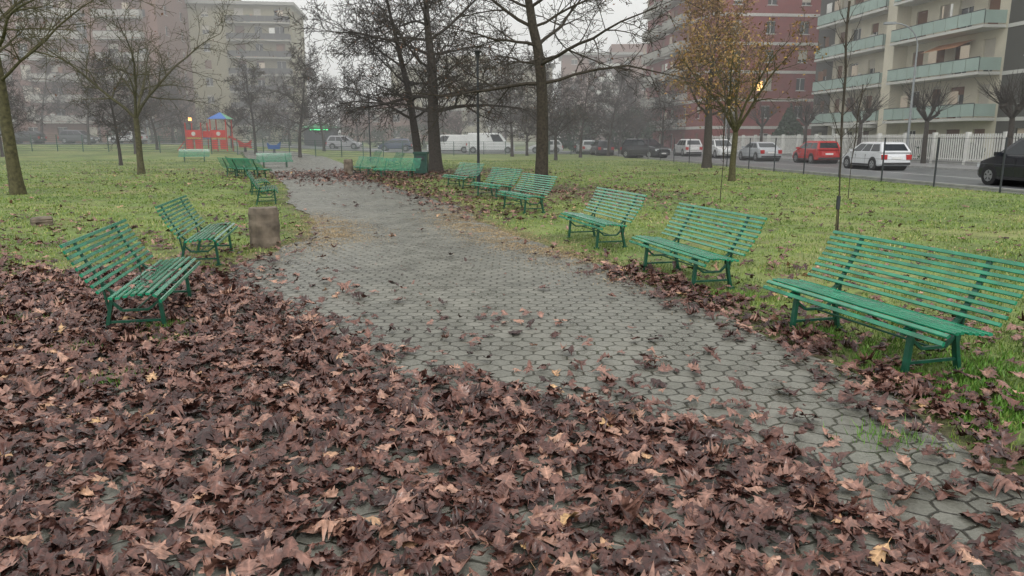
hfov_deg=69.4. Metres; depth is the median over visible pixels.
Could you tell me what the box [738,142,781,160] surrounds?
parked car
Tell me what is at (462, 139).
delivery van
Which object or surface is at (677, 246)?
park bench
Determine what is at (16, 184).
tree
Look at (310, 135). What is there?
market kiosk
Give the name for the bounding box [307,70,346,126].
bare tree
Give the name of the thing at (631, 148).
parked suv
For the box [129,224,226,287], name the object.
leaves on bench
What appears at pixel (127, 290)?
park bench
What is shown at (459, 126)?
bare tree
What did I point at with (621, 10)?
sky
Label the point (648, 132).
evergreen tree
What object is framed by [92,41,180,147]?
bare tree
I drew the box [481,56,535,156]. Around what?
bare tree
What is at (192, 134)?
playground slide tower
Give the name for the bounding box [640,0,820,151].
apartment building
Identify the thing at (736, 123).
autumn tree
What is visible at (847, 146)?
hedge
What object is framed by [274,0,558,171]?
tree
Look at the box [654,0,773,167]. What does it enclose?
autumn tree
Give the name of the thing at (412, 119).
tree
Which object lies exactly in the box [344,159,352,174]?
concrete bollard
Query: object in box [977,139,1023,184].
parked minivan
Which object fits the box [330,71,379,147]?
bare tree
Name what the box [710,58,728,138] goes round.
street lamp
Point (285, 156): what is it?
park bench
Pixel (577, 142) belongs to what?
parked car
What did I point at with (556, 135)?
bare tree
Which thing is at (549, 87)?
bare tree
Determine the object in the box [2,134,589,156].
park fence
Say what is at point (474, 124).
bare tree
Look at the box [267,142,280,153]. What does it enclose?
spring rocker
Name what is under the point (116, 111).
bare tree
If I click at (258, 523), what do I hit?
fallen leaves
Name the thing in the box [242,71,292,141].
bare tree
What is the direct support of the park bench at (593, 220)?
on the ground at (38, 154)
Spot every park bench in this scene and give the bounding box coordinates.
[59,219,200,329]
[155,195,237,265]
[179,149,209,161]
[219,158,255,176]
[226,158,271,178]
[243,166,269,194]
[247,170,277,205]
[256,153,292,167]
[353,156,383,174]
[367,151,381,158]
[373,158,421,175]
[388,152,403,164]
[442,162,483,188]
[471,167,521,199]
[496,173,556,213]
[558,187,646,248]
[629,202,766,289]
[763,230,1023,373]
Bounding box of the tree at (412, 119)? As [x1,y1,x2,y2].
[297,0,497,151]
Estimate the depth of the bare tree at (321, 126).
77.19 m
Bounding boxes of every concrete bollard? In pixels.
[248,206,280,247]
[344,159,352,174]
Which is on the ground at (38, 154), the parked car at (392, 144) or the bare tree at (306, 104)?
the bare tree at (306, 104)
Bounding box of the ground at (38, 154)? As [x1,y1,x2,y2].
[0,142,1023,483]
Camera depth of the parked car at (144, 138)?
87.70 m
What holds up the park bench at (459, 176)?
on the ground at (38, 154)
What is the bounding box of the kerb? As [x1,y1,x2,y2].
[572,151,1023,194]
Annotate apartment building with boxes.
[0,0,196,142]
[185,0,308,141]
[336,97,464,141]
[388,56,555,141]
[558,44,646,141]
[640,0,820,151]
[809,0,1023,161]
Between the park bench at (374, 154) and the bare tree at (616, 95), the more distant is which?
the bare tree at (616, 95)
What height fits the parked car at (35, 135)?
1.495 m
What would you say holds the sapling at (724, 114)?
on the ground at (38, 154)
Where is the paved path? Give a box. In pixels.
[0,149,1023,575]
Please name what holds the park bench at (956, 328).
on the ground at (38, 154)
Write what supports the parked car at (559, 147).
on the cross street at (339, 148)
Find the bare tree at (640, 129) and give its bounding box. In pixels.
[602,109,662,138]
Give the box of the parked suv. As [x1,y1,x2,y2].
[620,139,670,157]
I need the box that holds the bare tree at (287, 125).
[252,99,316,144]
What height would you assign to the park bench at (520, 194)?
0.845 m
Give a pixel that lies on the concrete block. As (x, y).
(43, 220)
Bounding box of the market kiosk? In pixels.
[302,123,338,145]
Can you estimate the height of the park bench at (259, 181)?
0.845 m
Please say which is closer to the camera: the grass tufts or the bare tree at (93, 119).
the grass tufts
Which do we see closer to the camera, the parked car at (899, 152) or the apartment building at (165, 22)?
the parked car at (899, 152)
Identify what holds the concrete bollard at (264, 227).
on the ground at (38, 154)
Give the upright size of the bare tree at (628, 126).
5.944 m
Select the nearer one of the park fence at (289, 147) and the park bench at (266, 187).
the park bench at (266, 187)
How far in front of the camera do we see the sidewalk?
43.36 m
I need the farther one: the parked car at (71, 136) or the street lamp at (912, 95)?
the parked car at (71, 136)
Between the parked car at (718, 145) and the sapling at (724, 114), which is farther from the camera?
the parked car at (718, 145)
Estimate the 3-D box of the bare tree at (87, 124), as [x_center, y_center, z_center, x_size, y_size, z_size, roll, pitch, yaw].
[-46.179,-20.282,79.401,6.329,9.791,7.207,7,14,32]
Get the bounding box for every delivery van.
[427,135,467,152]
[466,133,514,152]
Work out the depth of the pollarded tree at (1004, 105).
39.62 m
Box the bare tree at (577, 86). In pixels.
[548,77,590,149]
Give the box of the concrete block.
[30,216,53,226]
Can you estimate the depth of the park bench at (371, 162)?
34.50 m
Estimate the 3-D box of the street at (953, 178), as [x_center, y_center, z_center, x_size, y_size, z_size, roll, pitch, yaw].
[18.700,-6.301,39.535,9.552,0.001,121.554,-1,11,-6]
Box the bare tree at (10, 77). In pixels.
[1,61,25,122]
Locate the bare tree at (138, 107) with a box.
[0,0,273,173]
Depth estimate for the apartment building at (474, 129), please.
184.21 m
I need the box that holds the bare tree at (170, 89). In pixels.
[150,61,213,141]
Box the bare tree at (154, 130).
[120,61,190,149]
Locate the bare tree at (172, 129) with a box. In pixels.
[137,60,193,141]
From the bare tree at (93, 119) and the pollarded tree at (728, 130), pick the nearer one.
the pollarded tree at (728, 130)
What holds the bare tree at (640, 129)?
on the ground at (38, 154)
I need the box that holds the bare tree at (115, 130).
[70,48,152,165]
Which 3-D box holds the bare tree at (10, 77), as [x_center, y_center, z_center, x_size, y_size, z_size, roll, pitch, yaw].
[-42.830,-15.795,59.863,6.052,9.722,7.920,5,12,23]
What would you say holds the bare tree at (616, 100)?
on the ground at (38, 154)
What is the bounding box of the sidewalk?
[670,151,977,168]
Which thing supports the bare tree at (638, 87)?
on the ground at (38, 154)
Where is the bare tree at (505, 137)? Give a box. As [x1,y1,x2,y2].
[486,73,529,140]
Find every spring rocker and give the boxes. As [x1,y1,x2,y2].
[238,140,251,151]
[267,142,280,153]
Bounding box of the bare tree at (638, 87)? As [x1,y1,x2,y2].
[612,72,662,138]
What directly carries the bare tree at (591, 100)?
on the ground at (38, 154)
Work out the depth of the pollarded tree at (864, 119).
53.67 m
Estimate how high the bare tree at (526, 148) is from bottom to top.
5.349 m
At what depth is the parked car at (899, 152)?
39.10 m
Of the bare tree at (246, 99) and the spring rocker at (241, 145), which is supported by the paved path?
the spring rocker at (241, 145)
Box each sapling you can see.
[713,70,739,202]
[812,0,886,235]
[845,79,880,198]
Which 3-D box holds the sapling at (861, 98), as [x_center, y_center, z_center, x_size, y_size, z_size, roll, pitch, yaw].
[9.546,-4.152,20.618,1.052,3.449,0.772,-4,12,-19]
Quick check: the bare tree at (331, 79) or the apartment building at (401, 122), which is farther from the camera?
the apartment building at (401, 122)
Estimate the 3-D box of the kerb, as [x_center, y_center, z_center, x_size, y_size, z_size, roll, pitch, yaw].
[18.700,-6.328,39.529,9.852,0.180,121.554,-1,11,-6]
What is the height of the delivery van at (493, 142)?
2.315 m
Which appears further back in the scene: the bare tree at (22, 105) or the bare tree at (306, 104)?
the bare tree at (306, 104)
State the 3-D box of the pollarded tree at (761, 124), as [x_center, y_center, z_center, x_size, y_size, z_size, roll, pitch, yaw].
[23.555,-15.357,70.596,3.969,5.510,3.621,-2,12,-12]
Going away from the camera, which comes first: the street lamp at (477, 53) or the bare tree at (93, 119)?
the street lamp at (477, 53)
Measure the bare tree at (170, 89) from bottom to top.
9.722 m
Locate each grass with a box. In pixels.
[235,203,803,328]
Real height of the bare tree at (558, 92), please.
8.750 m
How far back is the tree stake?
12.84 m
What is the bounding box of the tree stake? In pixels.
[835,195,840,234]
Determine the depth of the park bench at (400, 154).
45.43 m
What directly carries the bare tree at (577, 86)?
on the ground at (38, 154)
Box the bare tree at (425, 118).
[408,101,475,129]
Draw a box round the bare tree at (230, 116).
[198,94,272,147]
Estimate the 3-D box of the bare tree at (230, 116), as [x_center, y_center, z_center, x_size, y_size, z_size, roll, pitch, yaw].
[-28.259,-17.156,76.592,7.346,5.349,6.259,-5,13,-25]
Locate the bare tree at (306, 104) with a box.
[255,41,337,156]
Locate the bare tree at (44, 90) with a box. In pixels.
[9,54,74,143]
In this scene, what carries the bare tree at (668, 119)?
on the ground at (38, 154)
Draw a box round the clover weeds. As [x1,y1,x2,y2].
[823,324,1023,465]
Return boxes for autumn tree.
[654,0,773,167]
[664,6,826,180]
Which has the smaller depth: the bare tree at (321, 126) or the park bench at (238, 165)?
the park bench at (238, 165)
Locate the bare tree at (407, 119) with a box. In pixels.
[396,104,452,146]
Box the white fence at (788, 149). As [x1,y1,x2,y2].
[712,132,1023,165]
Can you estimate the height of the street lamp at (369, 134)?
4.680 m
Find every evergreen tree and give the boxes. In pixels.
[548,104,603,151]
[603,107,656,149]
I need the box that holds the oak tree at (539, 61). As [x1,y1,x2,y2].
[349,0,746,190]
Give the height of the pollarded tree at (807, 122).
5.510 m
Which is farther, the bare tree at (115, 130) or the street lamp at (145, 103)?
the street lamp at (145, 103)
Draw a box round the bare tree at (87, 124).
[37,55,116,144]
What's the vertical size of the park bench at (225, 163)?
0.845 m
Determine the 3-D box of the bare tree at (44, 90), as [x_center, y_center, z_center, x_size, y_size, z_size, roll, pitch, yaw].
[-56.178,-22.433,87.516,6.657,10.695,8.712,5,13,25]
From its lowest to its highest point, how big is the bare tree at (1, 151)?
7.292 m
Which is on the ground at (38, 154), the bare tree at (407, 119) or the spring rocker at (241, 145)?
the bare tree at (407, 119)
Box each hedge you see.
[104,119,222,142]
[244,120,378,142]
[364,123,472,147]
[839,140,852,155]
[910,137,985,160]
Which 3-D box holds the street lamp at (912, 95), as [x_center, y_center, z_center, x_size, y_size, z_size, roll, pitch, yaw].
[23.425,-11.769,45.163,2.139,8.519,0.280,1,11,6]
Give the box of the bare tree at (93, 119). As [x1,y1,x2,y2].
[62,95,123,142]
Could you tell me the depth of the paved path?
5.57 m
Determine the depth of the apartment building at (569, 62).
177.81 m
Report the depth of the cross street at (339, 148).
88.90 m
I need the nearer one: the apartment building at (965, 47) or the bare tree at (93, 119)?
the apartment building at (965, 47)
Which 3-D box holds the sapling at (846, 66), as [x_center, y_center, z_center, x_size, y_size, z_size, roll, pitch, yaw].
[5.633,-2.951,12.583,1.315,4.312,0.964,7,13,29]
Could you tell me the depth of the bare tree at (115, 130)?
43.98 m
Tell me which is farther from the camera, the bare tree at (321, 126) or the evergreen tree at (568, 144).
the evergreen tree at (568, 144)
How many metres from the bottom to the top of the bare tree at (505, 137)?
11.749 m
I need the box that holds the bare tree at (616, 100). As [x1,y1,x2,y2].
[584,62,645,155]
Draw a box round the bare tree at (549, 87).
[507,45,598,144]
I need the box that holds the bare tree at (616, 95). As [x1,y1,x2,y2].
[589,71,639,128]
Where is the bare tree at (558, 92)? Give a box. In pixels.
[527,72,576,153]
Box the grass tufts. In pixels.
[0,287,954,492]
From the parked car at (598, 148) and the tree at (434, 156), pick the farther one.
the parked car at (598, 148)
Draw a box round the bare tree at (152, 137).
[116,63,182,142]
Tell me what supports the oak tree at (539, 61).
on the ground at (38, 154)
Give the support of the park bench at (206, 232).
on the ground at (38, 154)
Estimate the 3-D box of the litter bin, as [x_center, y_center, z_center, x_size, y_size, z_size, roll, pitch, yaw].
[-4.300,-5.913,35.020,0.680,1.050,0.685,0,11,0]
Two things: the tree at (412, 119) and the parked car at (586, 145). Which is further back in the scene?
the parked car at (586, 145)
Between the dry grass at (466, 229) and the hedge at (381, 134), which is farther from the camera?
the hedge at (381, 134)
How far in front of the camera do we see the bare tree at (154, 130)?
68.23 m
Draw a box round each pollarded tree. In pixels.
[712,105,742,140]
[747,101,783,141]
[788,92,825,142]
[836,85,895,145]
[900,79,969,162]
[977,67,1023,146]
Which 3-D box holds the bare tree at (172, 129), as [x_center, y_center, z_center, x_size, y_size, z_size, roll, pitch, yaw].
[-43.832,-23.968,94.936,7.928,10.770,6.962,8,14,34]
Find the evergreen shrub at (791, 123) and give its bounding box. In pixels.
[771,103,803,153]
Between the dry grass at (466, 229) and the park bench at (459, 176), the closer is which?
the dry grass at (466, 229)
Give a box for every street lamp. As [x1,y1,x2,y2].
[124,54,149,143]
[367,93,370,156]
[474,50,482,184]
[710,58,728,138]
[883,22,917,147]
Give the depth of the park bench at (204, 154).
51.30 m
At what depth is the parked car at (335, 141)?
87.49 m
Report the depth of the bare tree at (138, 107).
34.56 m
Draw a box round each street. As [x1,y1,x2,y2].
[2,142,672,153]
[617,154,1023,189]
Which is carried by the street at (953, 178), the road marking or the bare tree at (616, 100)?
the road marking
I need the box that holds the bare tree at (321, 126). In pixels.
[284,63,344,150]
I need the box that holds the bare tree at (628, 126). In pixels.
[590,99,655,153]
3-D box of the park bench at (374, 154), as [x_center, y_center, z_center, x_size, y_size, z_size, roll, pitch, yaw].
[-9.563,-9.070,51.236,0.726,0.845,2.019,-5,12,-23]
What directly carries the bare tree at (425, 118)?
on the ground at (38, 154)
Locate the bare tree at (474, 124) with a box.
[455,76,515,135]
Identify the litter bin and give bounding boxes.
[413,152,428,173]
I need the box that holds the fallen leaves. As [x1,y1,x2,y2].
[0,167,1023,575]
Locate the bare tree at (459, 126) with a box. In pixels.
[424,107,480,134]
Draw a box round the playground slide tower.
[177,112,251,150]
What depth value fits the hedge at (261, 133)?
107.42 m
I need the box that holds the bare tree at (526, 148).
[496,103,567,155]
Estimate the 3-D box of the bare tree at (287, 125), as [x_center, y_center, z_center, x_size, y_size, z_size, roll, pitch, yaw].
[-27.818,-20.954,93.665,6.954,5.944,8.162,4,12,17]
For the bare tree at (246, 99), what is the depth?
63.47 m
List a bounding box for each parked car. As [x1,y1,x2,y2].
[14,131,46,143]
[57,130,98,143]
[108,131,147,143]
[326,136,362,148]
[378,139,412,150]
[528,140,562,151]
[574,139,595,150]
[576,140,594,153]
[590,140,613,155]
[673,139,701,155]
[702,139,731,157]
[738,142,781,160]
[792,141,839,163]
[842,142,911,169]
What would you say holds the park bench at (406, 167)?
on the ground at (38, 154)
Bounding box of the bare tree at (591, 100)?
[548,58,617,157]
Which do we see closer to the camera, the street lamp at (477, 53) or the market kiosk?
the street lamp at (477, 53)
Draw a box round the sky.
[241,0,647,137]
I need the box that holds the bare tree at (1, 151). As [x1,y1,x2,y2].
[0,65,34,156]
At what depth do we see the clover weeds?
5.16 m
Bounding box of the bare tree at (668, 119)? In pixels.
[631,72,686,145]
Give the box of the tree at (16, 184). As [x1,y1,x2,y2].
[0,0,175,194]
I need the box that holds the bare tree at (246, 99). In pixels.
[222,57,285,153]
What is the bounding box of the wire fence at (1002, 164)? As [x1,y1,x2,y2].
[618,137,1023,192]
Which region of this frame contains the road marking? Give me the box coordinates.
[676,156,977,178]
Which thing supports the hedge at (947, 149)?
on the ground at (38, 154)
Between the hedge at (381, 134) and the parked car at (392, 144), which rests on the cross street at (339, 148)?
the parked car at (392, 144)
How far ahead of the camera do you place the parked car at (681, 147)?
69.95 m
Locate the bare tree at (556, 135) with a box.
[519,97,591,159]
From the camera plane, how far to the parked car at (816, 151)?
49.72 m
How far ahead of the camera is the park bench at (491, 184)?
21.10 m
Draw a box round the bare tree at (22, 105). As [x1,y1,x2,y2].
[0,70,49,137]
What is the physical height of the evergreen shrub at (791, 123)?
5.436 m
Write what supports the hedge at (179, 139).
on the ground at (38, 154)
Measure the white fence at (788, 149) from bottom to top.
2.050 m
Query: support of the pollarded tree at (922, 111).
on the ground at (38, 154)
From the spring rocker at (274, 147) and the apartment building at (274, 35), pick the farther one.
the apartment building at (274, 35)
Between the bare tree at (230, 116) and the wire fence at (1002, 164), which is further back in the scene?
the bare tree at (230, 116)
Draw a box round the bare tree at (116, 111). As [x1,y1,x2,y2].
[72,92,165,153]
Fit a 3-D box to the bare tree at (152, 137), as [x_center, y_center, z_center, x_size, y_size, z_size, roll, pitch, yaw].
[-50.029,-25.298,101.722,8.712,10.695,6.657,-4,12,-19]

